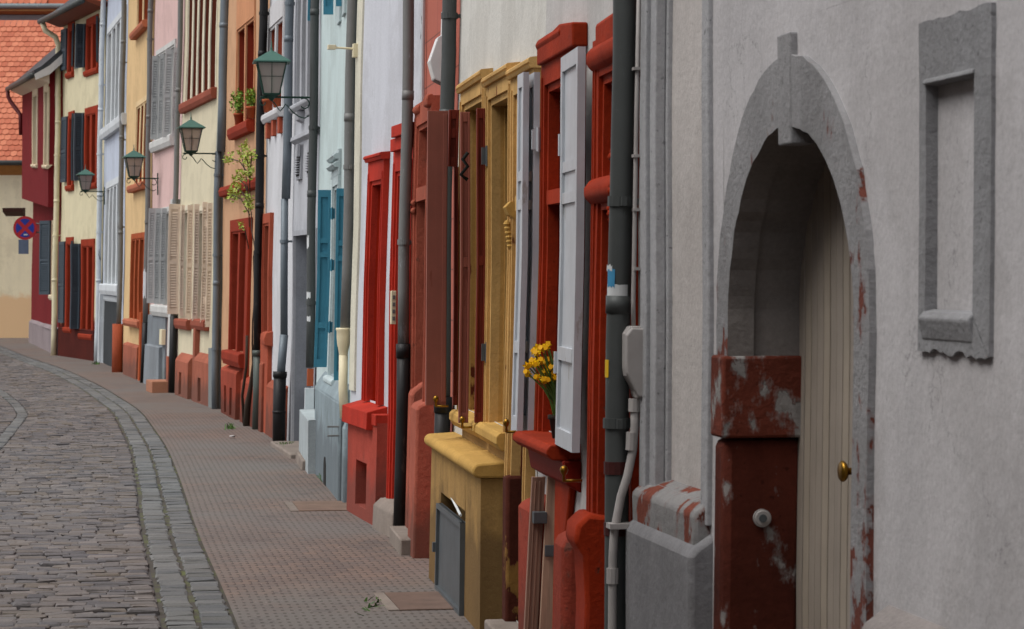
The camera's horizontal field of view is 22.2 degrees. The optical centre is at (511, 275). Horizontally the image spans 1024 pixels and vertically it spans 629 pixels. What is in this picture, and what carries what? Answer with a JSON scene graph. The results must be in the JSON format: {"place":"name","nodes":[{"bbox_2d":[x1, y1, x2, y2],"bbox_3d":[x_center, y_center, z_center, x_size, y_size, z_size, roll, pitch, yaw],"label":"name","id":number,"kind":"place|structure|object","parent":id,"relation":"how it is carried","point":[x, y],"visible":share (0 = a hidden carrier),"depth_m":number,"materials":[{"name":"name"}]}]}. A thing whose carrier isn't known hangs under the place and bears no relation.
{"place":"outdoors","nodes":[
{"label":"outdoors","id":0,"kind":"place"},
{"bbox_2d":[0,0,107,23],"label":"house","id":1,"kind":"structure","parent":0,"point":[24,9],"depth_m":89.69,"materials":[{"name":"orange tile"}]},
{"bbox_2d":[4,347,151,424],"bbox_3d":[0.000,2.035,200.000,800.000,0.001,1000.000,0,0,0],"label":"ground","id":2,"kind":"structure","parent":0,"point":[80,376],"depth_m":51.44,"materials":[{"name":"grey stone"}]},
{"bbox_2d":[0,20,63,337],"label":"end house","id":3,"kind":"structure","parent":2,"relation":"on","point":[25,46],"depth_m":83.20,"materials":[{"name":"beige paint"}]},
{"bbox_2d":[2,208,24,215],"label":"canopy","id":4,"kind":"object","parent":3,"relation":"attached to","point":[13,211],"visible":0.93,"depth_m":79.56,"materials":[{"name":"brown wood"}]},
{"bbox_2d":[5,47,62,354],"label":"dark red house","id":5,"kind":"structure","parent":2,"relation":"on","point":[34,86],"depth_m":69.00,"materials":[{"name":"paint"}]},
{"bbox_2d":[13,216,39,253],"bbox_3d":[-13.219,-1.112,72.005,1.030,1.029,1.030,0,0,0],"label":"traffic sign","id":6,"kind":"object","parent":5,"relation":"attached to","point":[24,228],"visible":0.92,"depth_m":71.50,"materials":[{"name":"blue metal"}]},
{"bbox_2d":[30,88,37,167],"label":"window","id":7,"kind":"structure","parent":5,"relation":"in","point":[34,164],"depth_m":71.96,"materials":[{"name":"beige wood"}]},
{"bbox_2d":[39,220,52,299],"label":"window","id":8,"kind":"structure","parent":5,"relation":"in","point":[45,233],"depth_m":68.43,"materials":[{"name":"wood"}]},
{"bbox_2d":[41,83,51,168],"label":"window","id":9,"kind":"structure","parent":5,"relation":"in","point":[46,89],"depth_m":66.52,"materials":[{"name":"beige wood"}]},
{"bbox_2d":[37,0,107,360],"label":"dark shutter house","id":10,"kind":"structure","parent":2,"relation":"on","point":[76,129],"depth_m":62.50,"materials":[{"name":"paint"}]},
{"bbox_2d":[58,237,73,332],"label":"window","id":11,"kind":"structure","parent":10,"relation":"in","point":[64,246],"depth_m":64.20,"materials":[{"name":"wood"}]},
{"bbox_2d":[60,21,74,78],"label":"window","id":12,"kind":"structure","parent":10,"relation":"in","point":[67,44],"depth_m":64.22,"materials":[{"name":"wood"}]},
{"bbox_2d":[60,110,74,191],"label":"window","id":13,"kind":"structure","parent":10,"relation":"in","point":[67,122],"depth_m":64.13,"materials":[{"name":"wood"}]},
{"bbox_2d":[69,239,94,339],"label":"window","id":14,"kind":"structure","parent":10,"relation":"in","point":[82,256],"depth_m":62.26,"materials":[{"name":"wood"}]},
{"bbox_2d":[73,105,97,188],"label":"window","id":15,"kind":"structure","parent":10,"relation":"in","point":[85,126],"depth_m":62.02,"materials":[{"name":"wood"}]},
{"bbox_2d":[75,14,98,76],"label":"window","id":16,"kind":"structure","parent":10,"relation":"in","point":[87,34],"depth_m":62.06,"materials":[{"name":"wood"}]},
{"bbox_2d":[94,0,127,366],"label":"blue white house","id":17,"kind":"structure","parent":2,"relation":"on","point":[106,289],"depth_m":58.15,"materials":[{"name":"paint"}]},
{"bbox_2d":[76,165,104,204],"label":"street lamp","id":18,"kind":"object","parent":17,"relation":"attached to","point":[85,176],"visible":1,"depth_m":59.39,"materials":[{"name":"metal"}]},
{"bbox_2d":[99,176,122,295],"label":"window","id":19,"kind":"structure","parent":17,"relation":"in","point":[111,200],"depth_m":57.27,"materials":[{"name":"white wood"}]},
{"bbox_2d":[102,295,121,366],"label":"doorway","id":20,"kind":"structure","parent":17,"relation":"in","point":[109,302],"depth_m":57.86,"materials":[{"name":"grey wood"}]},
{"bbox_2d":[100,5,127,139],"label":"window","id":21,"kind":"structure","parent":17,"relation":"in","point":[111,127],"depth_m":57.65,"materials":[{"name":"white wood"}]},
{"bbox_2d":[112,0,154,380],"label":"yellow house","id":22,"kind":"structure","parent":2,"relation":"on","point":[126,341],"depth_m":52.12,"materials":[{"name":"paint"}]},
{"bbox_2d":[122,232,144,327],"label":"window","id":23,"kind":"structure","parent":22,"relation":"in","point":[137,239],"depth_m":51.21,"materials":[{"name":"orange wood"}]},
{"bbox_2d":[126,95,146,192],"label":"window","id":24,"kind":"structure","parent":22,"relation":"in","point":[140,117],"depth_m":50.85,"materials":[{"name":"beige wood"}]},
{"bbox_2d":[129,0,147,39],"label":"window","id":25,"kind":"structure","parent":22,"relation":"in","point":[141,5],"depth_m":50.78,"materials":[{"name":"stone"}]},
{"bbox_2d":[140,0,184,392],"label":"pink house","id":26,"kind":"structure","parent":2,"relation":"on","point":[160,122],"depth_m":46.82,"materials":[{"name":"paint"}]},
{"bbox_2d":[122,147,158,194],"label":"street lamp","id":27,"kind":"object","parent":26,"relation":"attached to","point":[133,159],"visible":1,"depth_m":47.09,"materials":[{"name":"metal"}]},
{"bbox_2d":[147,206,168,316],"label":"window","id":28,"kind":"structure","parent":26,"relation":"in","point":[158,221],"depth_m":46.77,"materials":[{"name":"grey wood"}]},
{"bbox_2d":[149,38,176,152],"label":"window","id":29,"kind":"structure","parent":26,"relation":"in","point":[164,65],"depth_m":46.68,"materials":[{"name":"white wood"}]},
{"bbox_2d":[167,0,223,408],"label":"cream house","id":30,"kind":"structure","parent":2,"relation":"on","point":[190,269],"depth_m":42.29,"materials":[{"name":"paint"}]},
{"bbox_2d":[167,204,192,329],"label":"window","id":31,"kind":"structure","parent":30,"relation":"in","point":[180,224],"depth_m":43.95,"materials":[{"name":"beige wood"}]},
{"bbox_2d":[178,0,217,113],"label":"window","id":32,"kind":"structure","parent":30,"relation":"in","point":[202,15],"depth_m":42.35,"materials":[{"name":"beige wood"}]},
{"bbox_2d":[190,202,212,330],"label":"window","id":33,"kind":"structure","parent":30,"relation":"in","point":[203,215],"depth_m":40.64,"materials":[{"name":"beige wood"}]},
{"bbox_2d":[211,0,269,426],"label":"peach house","id":34,"kind":"structure","parent":2,"relation":"on","point":[238,37],"depth_m":37.45,"materials":[{"name":"orange paint"}]},
{"bbox_2d":[176,116,215,168],"bbox_3d":[-4.665,-1.980,38.879,0.650,0.920,0.400,0,0,-12],"label":"street lamp","id":35,"kind":"object","parent":34,"relation":"on","point":[190,130],"visible":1,"depth_m":38.74,"materials":[{"name":"metal"}]},
{"bbox_2d":[221,218,246,368],"bbox_3d":[-3.796,0.239,36.609,0.351,2.063,2.152,0,0,-12],"label":"window","id":36,"kind":"structure","parent":34,"relation":"in","point":[237,262],"depth_m":36.65,"materials":[{"name":"red wood"}]},
{"bbox_2d":[229,88,243,124],"bbox_3d":[-3.865,-2.392,36.805,0.278,0.523,0.269,0,0,20],"label":"potted plant","id":37,"kind":"object","parent":34,"relation":"on","point":[238,117],"visible":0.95,"depth_m":36.77,"materials":[{"name":"green plant"}]},
{"bbox_2d":[221,138,257,425],"bbox_3d":[-3.691,0.095,35.524,0.360,3.841,3.804,0,0,-12],"label":"climbing plant","id":38,"kind":"object","parent":34,"relation":"attached to","point":[246,406],"visible":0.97,"depth_m":34.63,"materials":[{"name":"green plant"}]},
{"bbox_2d":[227,0,255,139],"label":"window","id":39,"kind":"structure","parent":34,"relation":"in","point":[245,73],"depth_m":36.42,"materials":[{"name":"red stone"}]},
{"bbox_2d":[243,87,255,117],"bbox_3d":[-3.516,-2.340,35.317,0.228,0.420,0.265,0,0,-17],"label":"potted plant","id":40,"kind":"object","parent":34,"relation":"on","point":[250,99],"visible":0.91,"depth_m":35.27,"materials":[{"name":"green plant"}]},
{"bbox_2d":[252,0,294,440],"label":"white salmon house","id":41,"kind":"structure","parent":2,"relation":"on","point":[266,296],"depth_m":33.00,"materials":[{"name":"paint"}]},
{"bbox_2d":[260,212,273,432],"bbox_3d":[-3.061,0.653,33.328,0.341,2.895,1.066,0,0,-11],"label":"doorway","id":42,"kind":"structure","parent":41,"relation":"in","point":[266,336],"depth_m":33.00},
{"bbox_2d":[262,98,272,112],"bbox_3d":[-3.128,-2.234,33.403,0.172,0.291,0.162,0,0,36],"label":"potted plant","id":43,"kind":"object","parent":41,"relation":"on","point":[267,106],"visible":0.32,"depth_m":33.35,"materials":[{"name":"orange ceramic"}]},
{"bbox_2d":[261,0,284,138],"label":"window","id":44,"kind":"structure","parent":41,"relation":"in","point":[272,120],"depth_m":32.93,"materials":[{"name":"white wood"}]},
{"bbox_2d":[273,93,280,107],"bbox_3d":[-2.930,-2.236,32.386,0.183,0.294,0.151,0,0,38],"label":"potted plant","id":45,"kind":"object","parent":41,"relation":"on","point":[277,101],"visible":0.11,"depth_m":32.34,"materials":[{"name":"orange ceramic"}]},
{"bbox_2d":[270,0,320,458],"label":"light grey house","id":46,"kind":"structure","parent":2,"relation":"on","point":[297,79],"depth_m":30.54,"materials":[{"name":"paint"}]},
{"bbox_2d":[270,228,316,458],"bbox_3d":[-2.309,0.790,29.515,0.661,2.620,2.215,0,0,-11],"label":"doorway","id":47,"kind":"structure","parent":46,"relation":"in","point":[299,237],"depth_m":30.54,"materials":[{"name":"grey stone"}]},
{"bbox_2d":[289,0,309,113],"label":"window","id":48,"kind":"structure","parent":46,"relation":"in","point":[301,68],"depth_m":29.73,"materials":[{"name":"white wood"}]},
{"bbox_2d":[295,0,356,502],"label":"mint house","id":49,"kind":"structure","parent":2,"relation":"on","point":[323,440],"depth_m":25.70,"materials":[{"name":"paint"}]},
{"bbox_2d":[252,40,309,118],"bbox_3d":[-2.480,-2.090,28.220,0.650,0.920,0.400,0,0,-8],"label":"street lamp","id":50,"kind":"object","parent":49,"relation":"on","point":[271,64],"visible":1,"depth_m":28.09,"materials":[{"name":"metal"}]},
{"bbox_2d":[307,0,346,24],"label":"window","id":51,"kind":"structure","parent":49,"relation":"in","point":[341,5],"depth_m":26.01,"materials":[{"name":"blue wood"}]},
{"bbox_2d":[314,148,343,385],"bbox_3d":[-1.596,-0.065,24.464,0.361,2.270,2.751,0,0,-8],"label":"window","id":52,"kind":"structure","parent":49,"relation":"in","point":[330,213],"depth_m":25.54,"materials":[{"name":"blue wood"}]},
{"bbox_2d":[336,0,420,536],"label":"bright red trimmed house","id":53,"kind":"structure","parent":2,"relation":"on","point":[367,331],"depth_m":21.71,"materials":[{"name":"paint"}]},
{"bbox_2d":[327,43,357,57],"bbox_3d":[-1.466,-1.960,22.690,0.282,0.120,0.061,0,0,-12],"label":"bracket light","id":54,"kind":"object","parent":53,"relation":"attached to","point":[354,48],"visible":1,"depth_m":22.68,"materials":[{"name":"beige metal"}]},
{"bbox_2d":[342,151,389,430],"bbox_3d":[-1.119,0.126,21.561,0.389,2.267,1.262,0,0,-13],"label":"window","id":55,"kind":"structure","parent":53,"relation":"in","point":[358,413],"depth_m":21.76,"materials":[{"name":"red stone"}]},
{"bbox_2d":[372,122,413,536],"bbox_3d":[-0.783,0.470,20.165,0.444,3.260,1.023,0,0,-13],"label":"doorway","id":56,"kind":"structure","parent":53,"relation":"in","point":[383,509],"depth_m":20.45,"materials":[{"name":"red stone"}]},
{"bbox_2d":[389,0,459,557],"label":"sandstone house","id":57,"kind":"structure","parent":2,"relation":"on","point":[409,531],"depth_m":19.49,"materials":[{"name":"red stone"}]},
{"bbox_2d":[389,94,439,557],"bbox_3d":[-0.603,0.405,19.036,0.641,3.390,1.319,0,0,0],"label":"doorway","id":58,"kind":"structure","parent":57,"relation":"in","point":[412,539],"depth_m":19.03,"materials":[{"name":"wood"}]},
{"bbox_2d":[427,12,441,85],"bbox_3d":[-0.470,-1.522,17.591,0.190,0.515,0.181,0,0,-7],"label":"wall light","id":59,"kind":"object","parent":57,"relation":"attached to","point":[434,63],"visible":0.47,"depth_m":17.50,"materials":[{"name":"white paint"}]},
{"bbox_2d":[424,0,545,628],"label":"ochre trimmed house","id":60,"kind":"structure","parent":2,"relation":"on","point":[483,471],"depth_m":15.30,"materials":[{"name":"stone"}]},
{"bbox_2d":[425,68,492,437],"bbox_3d":[-0.245,-0.134,16.069,0.493,2.188,1.332,0,0,-7],"label":"window","id":61,"kind":"structure","parent":60,"relation":"in","point":[443,127],"depth_m":16.48,"materials":[{"name":"wood"}]},
{"bbox_2d":[458,62,519,450],"bbox_3d":[-0.051,-0.104,14.885,0.416,2.127,1.329,0,0,-8],"label":"window","id":62,"kind":"structure","parent":60,"relation":"in","point":[492,121],"depth_m":15.24,"materials":[{"name":"wood"}]},
{"bbox_2d":[484,56,540,628],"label":"doorway","id":63,"kind":"structure","parent":60,"relation":"in","point":[518,471],"depth_m":14.09,"materials":[{"name":"stone"}]},
{"bbox_2d":[503,0,795,628],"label":"red trimmed house","id":64,"kind":"structure","parent":2,"relation":"on","point":[575,115],"depth_m":11.62,"materials":[{"name":"stone"}]},
{"bbox_2d":[522,341,556,438],"bbox_3d":[0.167,0.537,12.229,0.249,0.457,0.151,0,0,-25],"label":"daffodil pot","id":65,"kind":"object","parent":64,"relation":"on","point":[548,380],"visible":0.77,"depth_m":12.21,"materials":[{"name":"plant"}]},
{"bbox_2d":[503,22,587,628],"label":"window","id":66,"kind":"structure","parent":64,"relation":"in","point":[551,109],"depth_m":12.77,"materials":[{"name":"wood"}]},
{"bbox_2d":[566,13,640,628],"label":"doorway","id":67,"kind":"structure","parent":64,"relation":"in","point":[585,528],"depth_m":11.19,"materials":[{"name":"red stone"}]},
{"bbox_2d":[626,0,1023,628],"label":"plaster house","id":68,"kind":"structure","parent":2,"relation":"on","point":[832,236],"depth_m":8.34,"materials":[{"name":"grey plaster"},{"name":"grey painted stone"},{"name":"cream wood planks"}]},
{"bbox_2d":[606,0,642,628],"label":"cable conduit","id":69,"kind":"object","parent":68,"relation":"attached to","point":[632,352],"visible":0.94,"depth_m":10.14,"materials":[{"name":"grey plastic"}]},
{"bbox_2d":[710,32,876,628],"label":"doorway","id":70,"kind":"structure","parent":68,"relation":"in","point":[796,323],"depth_m":8.77,"materials":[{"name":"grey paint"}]},
{"bbox_2d":[0,353,161,628],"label":"cobbled road","id":71,"kind":"structure","parent":0,"point":[85,445],"depth_m":21.54,"materials":[{"name":"stone"}]},
{"bbox_2d":[0,346,238,628],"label":"gutter","id":72,"kind":"object","parent":71,"relation":"on","point":[210,602],"visible":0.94,"depth_m":21.04,"materials":[{"name":"stone"}]},
{"bbox_2d":[0,338,474,628],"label":"pavement","id":73,"kind":"structure","parent":0,"point":[276,562],"depth_m":20.15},
{"bbox_2d":[224,422,235,429],"bbox_3d":[-3.649,1.956,33.841,0.180,0.087,0.395,0,0,0],"label":"weed tuft","id":74,"kind":"object","parent":73,"relation":"on","point":[231,426],"visible":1,"depth_m":33.85,"materials":[{"name":"green plant"}]},
{"bbox_2d":[285,501,346,511],"bbox_3d":[-1.662,1.994,22.514,0.550,0.011,0.900,0,0,-9],"label":"channel cover","id":75,"kind":"object","parent":73,"relation":"on","point":[292,506],"visible":0.89,"depth_m":22.52,"materials":[{"name":"grey stone"}]},
{"bbox_2d":[355,596,383,615],"bbox_3d":[-0.841,1.983,15.675,0.172,0.034,0.868,0,0,0],"label":"weed tuft","id":76,"kind":"object","parent":73,"relation":"on","point":[369,605],"visible":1,"depth_m":15.69,"materials":[{"name":"green plant"}]},
{"bbox_2d":[373,591,452,610],"bbox_3d":[-0.561,1.994,15.956,0.490,0.011,0.853,0,0,-9],"label":"channel cover","id":77,"kind":"object","parent":73,"relation":"on","point":[408,601],"visible":0.81,"depth_m":15.89,"materials":[{"name":"brown stone"}]},
{"bbox_2d":[524,476,554,628],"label":"board hatch","id":78,"kind":"object","parent":73,"relation":"on","point":[539,516],"visible":0.75,"depth_m":12.65,"materials":[{"name":"wood"}]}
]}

